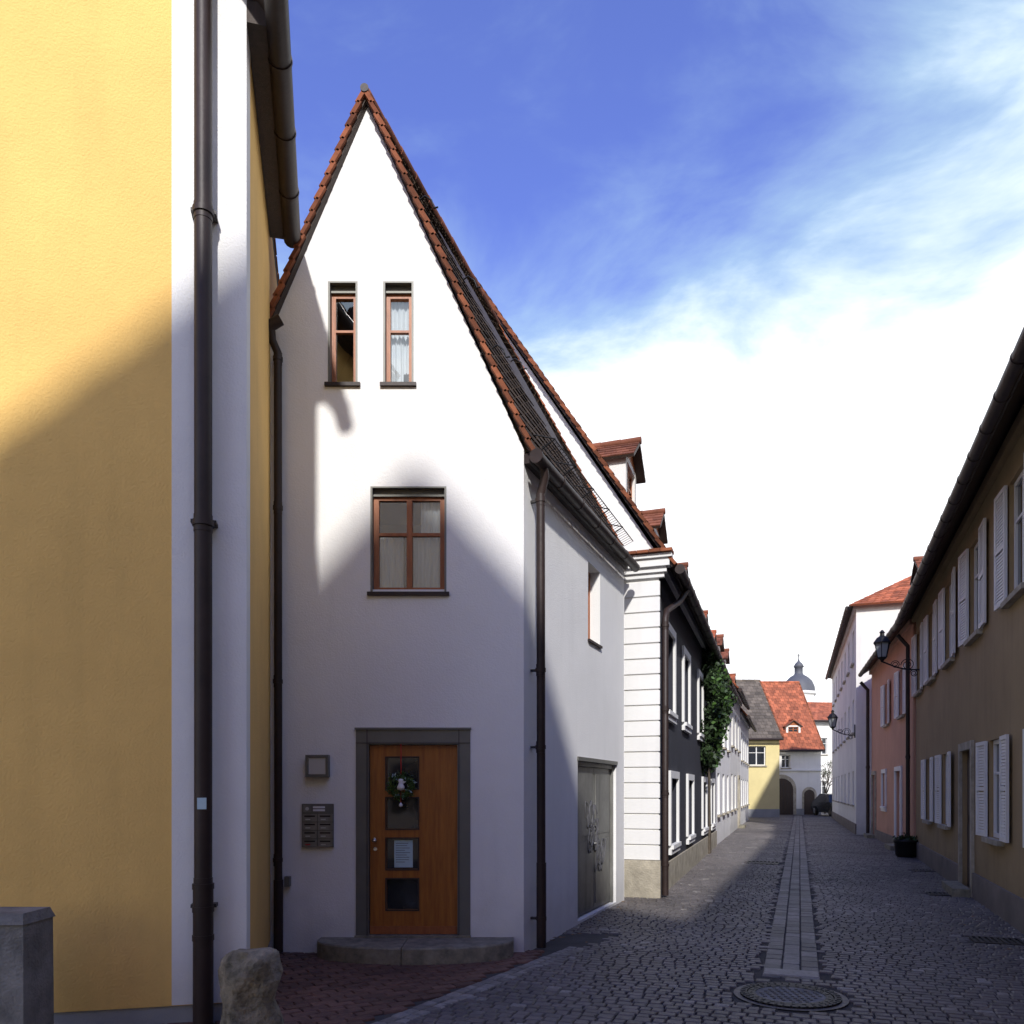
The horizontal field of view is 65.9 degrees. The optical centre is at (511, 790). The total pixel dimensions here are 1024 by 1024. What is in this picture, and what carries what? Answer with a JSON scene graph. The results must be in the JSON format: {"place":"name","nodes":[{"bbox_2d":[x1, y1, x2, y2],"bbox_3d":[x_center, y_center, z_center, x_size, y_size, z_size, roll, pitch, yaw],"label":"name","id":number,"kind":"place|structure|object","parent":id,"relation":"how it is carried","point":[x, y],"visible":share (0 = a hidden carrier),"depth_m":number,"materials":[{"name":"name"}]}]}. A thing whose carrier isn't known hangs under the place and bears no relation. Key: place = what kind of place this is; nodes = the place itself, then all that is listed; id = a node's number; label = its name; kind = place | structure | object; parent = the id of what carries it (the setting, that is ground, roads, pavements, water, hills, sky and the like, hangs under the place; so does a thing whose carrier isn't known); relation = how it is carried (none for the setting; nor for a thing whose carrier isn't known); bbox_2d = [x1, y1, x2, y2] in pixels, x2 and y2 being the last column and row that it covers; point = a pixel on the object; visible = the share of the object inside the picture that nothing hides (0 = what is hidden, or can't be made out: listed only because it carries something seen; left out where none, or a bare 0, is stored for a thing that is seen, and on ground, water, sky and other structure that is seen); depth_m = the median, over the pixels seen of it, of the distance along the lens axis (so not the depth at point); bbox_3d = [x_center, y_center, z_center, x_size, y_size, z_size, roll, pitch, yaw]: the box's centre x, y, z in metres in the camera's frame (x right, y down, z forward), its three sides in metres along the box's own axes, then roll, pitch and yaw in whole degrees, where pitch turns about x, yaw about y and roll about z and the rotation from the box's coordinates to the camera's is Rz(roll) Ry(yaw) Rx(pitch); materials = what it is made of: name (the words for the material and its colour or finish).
{"place":"outdoors","nodes":[
{"label":"outdoors","id":0,"kind":"place"},
{"bbox_2d":[0,0,276,1023],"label":"walls","id":1,"kind":"structure","parent":0,"point":[96,480],"depth_m":5.52,"materials":[{"name":"paint"}]},
{"bbox_2d":[190,0,300,1023],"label":"rain pipes","id":2,"kind":"object","parent":1,"relation":"attached to","point":[270,45],"visible":1,"depth_m":5.49,"materials":[{"name":"brown metal"}]},
{"bbox_2d":[251,0,279,285],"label":"roof","id":3,"kind":"structure","parent":1,"relation":"on","point":[261,2],"depth_m":8.70,"materials":[{"name":"brown tile"}]},
{"bbox_2d":[167,949,544,1023],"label":"red clinker pavement","id":4,"kind":"structure","parent":0,"point":[314,989],"depth_m":6.71,"materials":[{"name":"red brick"}]},
{"bbox_2d":[0,907,54,1023],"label":"concrete post","id":5,"kind":"object","parent":4,"relation":"on","point":[26,971],"visible":1,"depth_m":4.81,"materials":[{"name":"grey concrete"}]},
{"bbox_2d":[218,947,283,1023],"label":"weathered guard stone","id":6,"kind":"object","parent":4,"relation":"on","point":[249,980],"visible":1,"depth_m":5.09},
{"bbox_2d":[317,934,513,965],"bbox_3d":[-0.965,1.577,7.825,1.962,0.205,0.690,0,0,0],"label":"curved door step","id":7,"kind":"object","parent":4,"relation":"on","point":[411,949],"visible":0.82,"depth_m":7.62,"materials":[{"name":"stone"}]},
{"bbox_2d":[276,0,1023,701],"label":"sky","id":8,"kind":"structure","parent":0,"point":[776,247],"materials":[{"name":"blue"}]},
{"bbox_2d":[364,812,1023,1023],"bbox_3d":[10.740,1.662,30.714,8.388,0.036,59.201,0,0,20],"label":"cobbled street","id":9,"kind":"structure","parent":0,"point":[721,869],"depth_m":8.10,"materials":[{"name":"stone"}]},
{"bbox_2d":[269,107,623,952],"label":"walls","id":10,"kind":"structure","parent":9,"relation":"on","point":[463,655],"depth_m":8.05,"materials":[{"name":"white paint"}]},
{"bbox_2d":[305,755,329,776],"bbox_3d":[-1.970,-0.247,8.007,0.230,0.225,0.083,0,0,0],"label":"wall lamp","id":11,"kind":"object","parent":10,"relation":"attached to","point":[317,765],"visible":1,"depth_m":7.97,"materials":[{"name":"grey metal"}]},
{"bbox_2d":[302,804,333,846],"bbox_3d":[-1.975,0.355,8.025,0.320,0.440,0.045,0,0,0],"label":"letterbox panel","id":12,"kind":"object","parent":10,"relation":"attached to","point":[317,825],"visible":1,"depth_m":8.01,"materials":[{"name":"grey metal"}]},
{"bbox_2d":[324,281,448,595],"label":"windows","id":13,"kind":"structure","parent":10,"relation":"attached to","point":[395,511],"depth_m":8.14,"materials":[{"name":"brown wood"}]},
{"bbox_2d":[380,302,439,587],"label":"curtains","id":14,"kind":"object","parent":13,"relation":"attached to","point":[426,562],"visible":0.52,"depth_m":8.24,"materials":[{"name":"white fabric"}]},
{"bbox_2d":[354,728,470,934],"bbox_3d":[-1.008,0.420,8.232,1.185,2.120,0.436,0,0,0],"label":"front door","id":15,"kind":"structure","parent":10,"relation":"attached to","point":[428,892],"depth_m":8.10,"materials":[{"name":"brown wood"}]},
{"bbox_2d":[385,744,416,806],"bbox_3d":[-1.126,-0.150,8.006,0.332,0.640,0.112,0,0,0],"label":"door wreath","id":16,"kind":"object","parent":15,"relation":"attached to","point":[402,778],"depth_m":8.00,"materials":[{"name":"green plant"}]},
{"bbox_2d":[394,840,412,866],"bbox_3d":[-1.115,0.650,8.117,0.190,0.280,0.006,0,0,0],"label":"door notice","id":17,"kind":"object","parent":15,"relation":"attached to","point":[403,853],"depth_m":8.12,"materials":[{"name":"white paper"}]},
{"bbox_2d":[270,83,622,545],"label":"roof","id":18,"kind":"structure","parent":10,"relation":"on","point":[530,413],"depth_m":8.45,"materials":[{"name":"brown tile"}]},
{"bbox_2d":[420,195,632,545],"bbox_3d":[0.745,-4.910,9.805,1.100,2.542,4.548,0,0,34],"label":"snow guard","id":19,"kind":"object","parent":18,"relation":"attached to","point":[550,442],"visible":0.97,"depth_m":9.42,"materials":[{"name":"black metal"}]},
{"bbox_2d":[269,314,639,952],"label":"rain pipes","id":20,"kind":"object","parent":10,"relation":"attached to","point":[546,473],"visible":0.98,"depth_m":8.15,"materials":[{"name":"brown metal"}]},
{"bbox_2d":[588,572,602,648],"bbox_3d":[1.011,-2.435,10.451,0.220,1.030,0.600,0,0,22],"label":"side window","id":21,"kind":"structure","parent":10,"relation":"attached to","point":[595,643],"depth_m":10.70,"materials":[{"name":"brown metal"}]},
{"bbox_2d":[577,756,617,916],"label":"double gate","id":22,"kind":"structure","parent":10,"relation":"attached to","point":[595,833],"depth_m":10.68,"materials":[{"name":"wood"}]},
{"bbox_2d":[372,946,584,1023],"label":"granite border setts","id":23,"kind":"structure","parent":9,"relation":"on","point":[461,994],"depth_m":6.49,"materials":[{"name":"grey stone"}]},
{"bbox_2d":[504,332,716,895],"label":"walls","id":24,"kind":"structure","parent":9,"relation":"on","point":[684,760],"depth_m":14.45,"materials":[{"name":"paint"}]},
{"bbox_2d":[475,277,721,670],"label":"roof","id":25,"kind":"structure","parent":24,"relation":"on","point":[636,514],"depth_m":12.61,"materials":[{"name":"brown tile"}]},
{"bbox_2d":[593,436,688,575],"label":"dormers","id":26,"kind":"object","parent":25,"relation":"attached to","point":[623,458],"visible":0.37,"depth_m":14.14,"materials":[{"name":"red wood"}]},
{"bbox_2d":[624,552,672,897],"bbox_3d":[2.040,-0.955,12.171,0.860,5.310,0.210,0,0,19],"label":"corner pilaster","id":27,"kind":"object","parent":24,"relation":"attached to","point":[642,869],"visible":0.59,"depth_m":12.22,"materials":[{"name":"white paint"}]},
{"bbox_2d":[628,547,673,555],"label":"cornice tiles","id":28,"kind":"object","parent":27,"relation":"on","point":[653,550],"visible":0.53,"depth_m":11.99,"materials":[{"name":"orange tile"}]},
{"bbox_2d":[661,589,689,895],"bbox_3d":[2.613,-0.876,12.625,0.149,4.991,1.078,0,0,32],"label":"downpipe","id":29,"kind":"object","parent":24,"relation":"attached to","point":[665,737],"visible":0.99,"depth_m":12.17,"materials":[{"name":"brown metal"}]},
{"bbox_2d":[669,622,716,854],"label":"windows","id":30,"kind":"structure","parent":24,"relation":"attached to","point":[687,728],"depth_m":15.96,"materials":[{"name":"white paint"}]},
{"bbox_2d":[665,564,730,679],"bbox_3d":[4.386,-3.459,17.865,0.430,0.342,12.300,0,0,19],"label":"gutter","id":31,"kind":"object","parent":24,"relation":"attached to","point":[683,576],"visible":0.84,"depth_m":14.89,"materials":[{"name":"brown metal"}]},
{"bbox_2d":[700,646,736,853],"bbox_3d":[5.364,-1.057,20.304,0.827,5.424,3.738,0,0,19],"label":"climbing ivy","id":32,"kind":"object","parent":24,"relation":"attached to","point":[720,702],"visible":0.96,"depth_m":19.35,"materials":[{"name":"green plant"}]},
{"bbox_2d":[716,716,729,843],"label":"walls","id":33,"kind":"structure","parent":9,"relation":"on","point":[723,796],"depth_m":27.13,"materials":[{"name":"white paint"}]},
{"bbox_2d":[717,745,730,816],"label":"windows","id":34,"kind":"structure","parent":33,"relation":"attached to","point":[724,813],"depth_m":26.44,"materials":[{"name":"white paint"}]},
{"bbox_2d":[726,678,741,704],"bbox_3d":[7.383,-3.370,26.668,0.450,0.319,6.750,0,0,19],"label":"gutter","id":35,"kind":"object","parent":33,"relation":"attached to","point":[738,699],"visible":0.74,"depth_m":26.45,"materials":[{"name":"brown metal"}]},
{"bbox_3d":[3.500,-6.182,27.988,10.217,5.715,9.222,0,0,0],"label":"roof","id":36,"kind":"object","parent":33,"relation":"attached to","visible":0},
{"bbox_2d":[703,610,716,642],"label":"dormers","id":37,"kind":"object","parent":36,"relation":"attached to","point":[714,632],"visible":0.09,"depth_m":27.52,"materials":[{"name":"red wood"}]},
{"bbox_2d":[730,697,739,833],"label":"walls","id":38,"kind":"structure","parent":9,"relation":"on","point":[735,742],"depth_m":32.47,"materials":[{"name":"white paint"}]},
{"bbox_2d":[731,745,745,828],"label":"windows","id":39,"kind":"structure","parent":38,"relation":"attached to","point":[740,826],"depth_m":34.52,"materials":[{"name":"white paint"}]},
{"bbox_2d":[731,679,745,706],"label":"roof","id":40,"kind":"structure","parent":38,"relation":"on","point":[736,686],"depth_m":30.50,"materials":[{"name":"brown tile"}]},
{"bbox_2d":[716,634,729,664],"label":"dormers","id":41,"kind":"object","parent":40,"relation":"attached to","point":[723,651],"visible":0.22,"depth_m":31.77,"materials":[{"name":"red wood"}]},
{"bbox_2d":[738,688,749,709],"bbox_3d":[9.606,-3.870,33.094,0.450,0.319,7.150,0,0,19],"label":"gutter","id":42,"kind":"object","parent":38,"relation":"attached to","point":[742,695],"visible":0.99,"depth_m":32.19,"materials":[{"name":"grey metal"}]},
{"bbox_2d":[740,716,748,823],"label":"walls","id":43,"kind":"structure","parent":9,"relation":"on","point":[744,771],"depth_m":40.45,"materials":[{"name":"white paint"}]},
{"bbox_2d":[741,760,749,807],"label":"windows","id":44,"kind":"structure","parent":43,"relation":"attached to","point":[743,761],"depth_m":39.57,"materials":[{"name":"white paint"}]},
{"bbox_2d":[740,706,751,727],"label":"roof","id":45,"kind":"structure","parent":43,"relation":"on","point":[743,712],"depth_m":36.62,"materials":[{"name":"brown tile"}]},
{"bbox_2d":[729,673,735,682],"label":"dormers","id":46,"kind":"object","parent":45,"relation":"attached to","point":[733,676],"visible":0.13,"depth_m":38.78,"materials":[{"name":"red tile"}]},
{"bbox_2d":[740,712,756,731],"bbox_3d":[12.222,-3.473,40.654,0.450,0.314,9.150,0,0,19],"label":"gutter","id":47,"kind":"object","parent":43,"relation":"attached to","point":[749,720],"visible":1,"depth_m":39.26,"materials":[{"name":"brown metal"}]},
{"bbox_2d":[747,861,778,864],"bbox_3d":[5.750,1.659,18.100,0.700,0.023,0.600,0,0,20],"label":"drain grate","id":48,"kind":"object","parent":9,"relation":"on","point":[762,862],"visible":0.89,"depth_m":18.16,"materials":[{"name":"black metal"}]},
{"bbox_2d":[749,740,779,816],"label":"walls","id":49,"kind":"structure","parent":9,"relation":"on","point":[763,791],"depth_m":48.85,"materials":[{"name":"yellow paint"}]},
{"bbox_2d":[749,746,766,766],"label":"windows","id":50,"kind":"structure","parent":49,"relation":"attached to","point":[756,756],"depth_m":48.99,"materials":[{"name":"white paint"}]},
{"bbox_2d":[736,679,783,737],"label":"roof","id":51,"kind":"structure","parent":49,"relation":"on","point":[760,712],"depth_m":50.48,"materials":[{"name":"grey tile"}]},
{"bbox_2d":[749,738,783,739],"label":"gutter","id":52,"kind":"object","parent":49,"relation":"attached to","point":[766,738],"visible":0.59,"depth_m":48.41,"materials":[{"name":"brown metal"}]},
{"bbox_2d":[762,815,819,980],"bbox_3d":[10.805,1.663,29.903,0.490,0.035,48.779,0,0,20],"label":"granite gutter strip","id":53,"kind":"object","parent":9,"relation":"on","point":[798,886],"visible":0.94,"depth_m":9.76,"materials":[{"name":"grey stone"}]},
{"bbox_2d":[734,982,848,1010],"bbox_3d":[2.250,1.655,6.390,0.880,0.029,0.880,0,0,0],"label":"manhole cover","id":54,"kind":"object","parent":9,"relation":"on","point":[790,995],"visible":1,"depth_m":6.33,"materials":[{"name":"metal"}]},
{"bbox_2d":[761,681,824,814],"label":"white house with arched gate","id":55,"kind":"structure","parent":9,"relation":"on","point":[801,747],"depth_m":54.20,"materials":[{"name":"tile"}]},
{"bbox_2d":[781,755,791,768],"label":"windows","id":56,"kind":"structure","parent":55,"relation":"in","point":[785,758],"depth_m":54.36,"materials":[{"name":"white paint"}]},
{"bbox_2d":[811,794,831,815],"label":"parked car","id":57,"kind":"object","parent":9,"relation":"on","point":[821,803],"visible":0.38,"depth_m":51.59,"materials":[{"name":"paint"}]},
{"bbox_2d":[821,761,831,813],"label":"bare tree","id":58,"kind":"object","parent":9,"relation":"on","point":[827,779],"visible":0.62,"depth_m":56.48,"materials":[{"name":"brown plant"}]},
{"bbox_2d":[832,602,902,834],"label":"walls","id":59,"kind":"structure","parent":9,"relation":"on","point":[869,623],"depth_m":29.91,"materials":[{"name":"white paint"}]},
{"bbox_2d":[825,606,855,679],"bbox_3d":[16.001,-6.846,38.898,0.400,0.167,19.800,0,0,20],"label":"gutter","id":60,"kind":"object","parent":59,"relation":"attached to","point":[845,613],"visible":1,"depth_m":35.33,"materials":[{"name":"brown metal"}]},
{"bbox_2d":[827,710,854,738],"bbox_3d":[12.551,-2.519,30.163,0.995,1.142,0.387,0,0,7],"label":"street lantern","id":61,"kind":"object","parent":59,"relation":"attached to","point":[832,717],"visible":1,"depth_m":30.08,"materials":[{"name":"black metal"}]},
{"bbox_2d":[832,663,853,806],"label":"windows","id":62,"kind":"structure","parent":59,"relation":"attached to","point":[843,683],"depth_m":35.45,"materials":[{"name":"white paint"}]},
{"bbox_2d":[859,681,869,832],"bbox_3d":[12.832,-1.184,28.736,0.359,5.608,0.145,0,0,15],"label":"downpipe","id":63,"kind":"object","parent":59,"relation":"attached to","point":[863,685],"visible":0.91,"depth_m":28.67,"materials":[{"name":"grey metal"}]},
{"bbox_2d":[828,576,910,677],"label":"roof","id":64,"kind":"structure","parent":59,"relation":"on","point":[896,592],"depth_m":29.52,"materials":[{"name":"red tile"}]},
{"bbox_2d":[872,622,915,842],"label":"walls","id":65,"kind":"structure","parent":9,"relation":"on","point":[889,748],"depth_m":23.48,"materials":[{"name":"pink paint"}]},
{"bbox_2d":[864,670,904,850],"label":"windows","id":66,"kind":"structure","parent":65,"relation":"attached to","point":[888,846],"depth_m":24.47,"materials":[{"name":"white paint"}]},
{"bbox_2d":[880,663,905,726],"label":"shutters","id":67,"kind":"object","parent":66,"relation":"attached to","point":[896,699],"visible":0.97,"depth_m":22.49,"materials":[{"name":"white paint"}]},
{"bbox_2d":[858,619,912,676],"bbox_3d":[11.351,-4.230,24.308,0.450,0.200,9.350,0,0,18],"label":"gutter","id":68,"kind":"object","parent":65,"relation":"attached to","point":[902,632],"visible":0.67,"depth_m":23.23,"materials":[{"name":"brown metal"}]},
{"bbox_2d":[864,615,912,673],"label":"roof","id":69,"kind":"structure","parent":65,"relation":"on","point":[891,640],"depth_m":22.13,"materials":[{"name":"brown tile"}]},
{"bbox_2d":[910,556,923,584],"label":"dormers","id":70,"kind":"object","parent":69,"relation":"attached to","point":[917,560],"visible":0.05,"depth_m":20.92,"materials":[{"name":"red wood"}]},
{"bbox_2d":[893,832,917,857],"bbox_3d":[9.824,1.341,19.610,0.771,0.617,0.714,0,0,-23],"label":"potted plant","id":71,"kind":"object","parent":9,"relation":"on","point":[904,845],"visible":0.98,"depth_m":19.41,"materials":[{"name":"black plant"}]},
{"bbox_2d":[911,869,935,871],"bbox_3d":[8.550,1.659,16.300,0.500,0.023,0.400,0,0,20],"label":"drain grate","id":72,"kind":"object","parent":9,"relation":"on","point":[920,870],"visible":0.73,"depth_m":16.28,"materials":[{"name":"black metal"}]},
{"bbox_2d":[926,891,951,896],"bbox_3d":[6.950,1.659,12.600,0.560,0.023,0.400,0,0,20],"label":"drain grate","id":73,"kind":"object","parent":9,"relation":"on","point":[938,893],"visible":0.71,"depth_m":12.64,"materials":[{"name":"black metal"}]},
{"bbox_2d":[916,430,1023,934],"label":"walls","id":74,"kind":"structure","parent":9,"relation":"on","point":[974,691],"depth_m":11.60,"materials":[{"name":"beige paint"}]},
{"bbox_2d":[873,630,919,675],"bbox_3d":[9.172,-3.269,18.851,1.044,1.142,0.393,0,0,9],"label":"street lantern","id":75,"kind":"object","parent":74,"relation":"attached to","point":[882,643],"visible":0.98,"depth_m":18.79,"materials":[{"name":"black metal"}]},
{"bbox_2d":[896,634,910,836],"bbox_3d":[9.913,-1.181,20.013,0.339,5.601,0.121,0,0,16],"label":"downpipe","id":76,"kind":"object","parent":74,"relation":"attached to","point":[907,646],"visible":0.85,"depth_m":19.94,"materials":[{"name":"brown metal"}]},
{"bbox_2d":[893,327,1023,630],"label":"gutter","id":77,"kind":"object","parent":74,"relation":"attached to","point":[1007,384],"visible":1,"depth_m":10.45,"materials":[{"name":"brown metal"}]},
{"bbox_2d":[900,368,1023,626],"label":"roof","id":78,"kind":"structure","parent":74,"relation":"on","point":[1012,408],"depth_m":10.85,"materials":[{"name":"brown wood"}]},
{"bbox_2d":[913,471,1023,897],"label":"windows","id":79,"kind":"structure","parent":74,"relation":"attached to","point":[958,888],"depth_m":12.24,"materials":[{"name":"white paint"}]},
{"bbox_2d":[911,453,1023,847],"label":"shutters","id":80,"kind":"object","parent":79,"relation":"attached to","point":[1000,547],"visible":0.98,"depth_m":11.57,"materials":[{"name":"white paint"}]},
{"bbox_2d":[968,935,1023,945],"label":"drain grate","id":81,"kind":"object","parent":9,"relation":"on","point":[998,940],"visible":0.95,"depth_m":8.71,"materials":[{"name":"black metal"}]},
{"bbox_2d":[787,653,815,701],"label":"church tower","id":82,"kind":"structure","parent":0,"point":[807,686],"depth_m":98.57,"materials":[{"name":"metal"}]},
{"bbox_2d":[815,722,831,793],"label":"walls","id":83,"kind":"structure","parent":0,"point":[824,729],"depth_m":62.33,"materials":[{"name":"white paint"}]},
{"bbox_2d":[807,702,831,719],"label":"roof","id":84,"kind":"structure","parent":83,"relation":"on","point":[820,710],"depth_m":64.62,"materials":[{"name":"red tile"}]},
{"bbox_2d":[821,738,828,793],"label":"windows","id":85,"kind":"structure","parent":83,"relation":"attached to","point":[823,753],"depth_m":62.45,"materials":[{"name":"white paint"}]}
]}

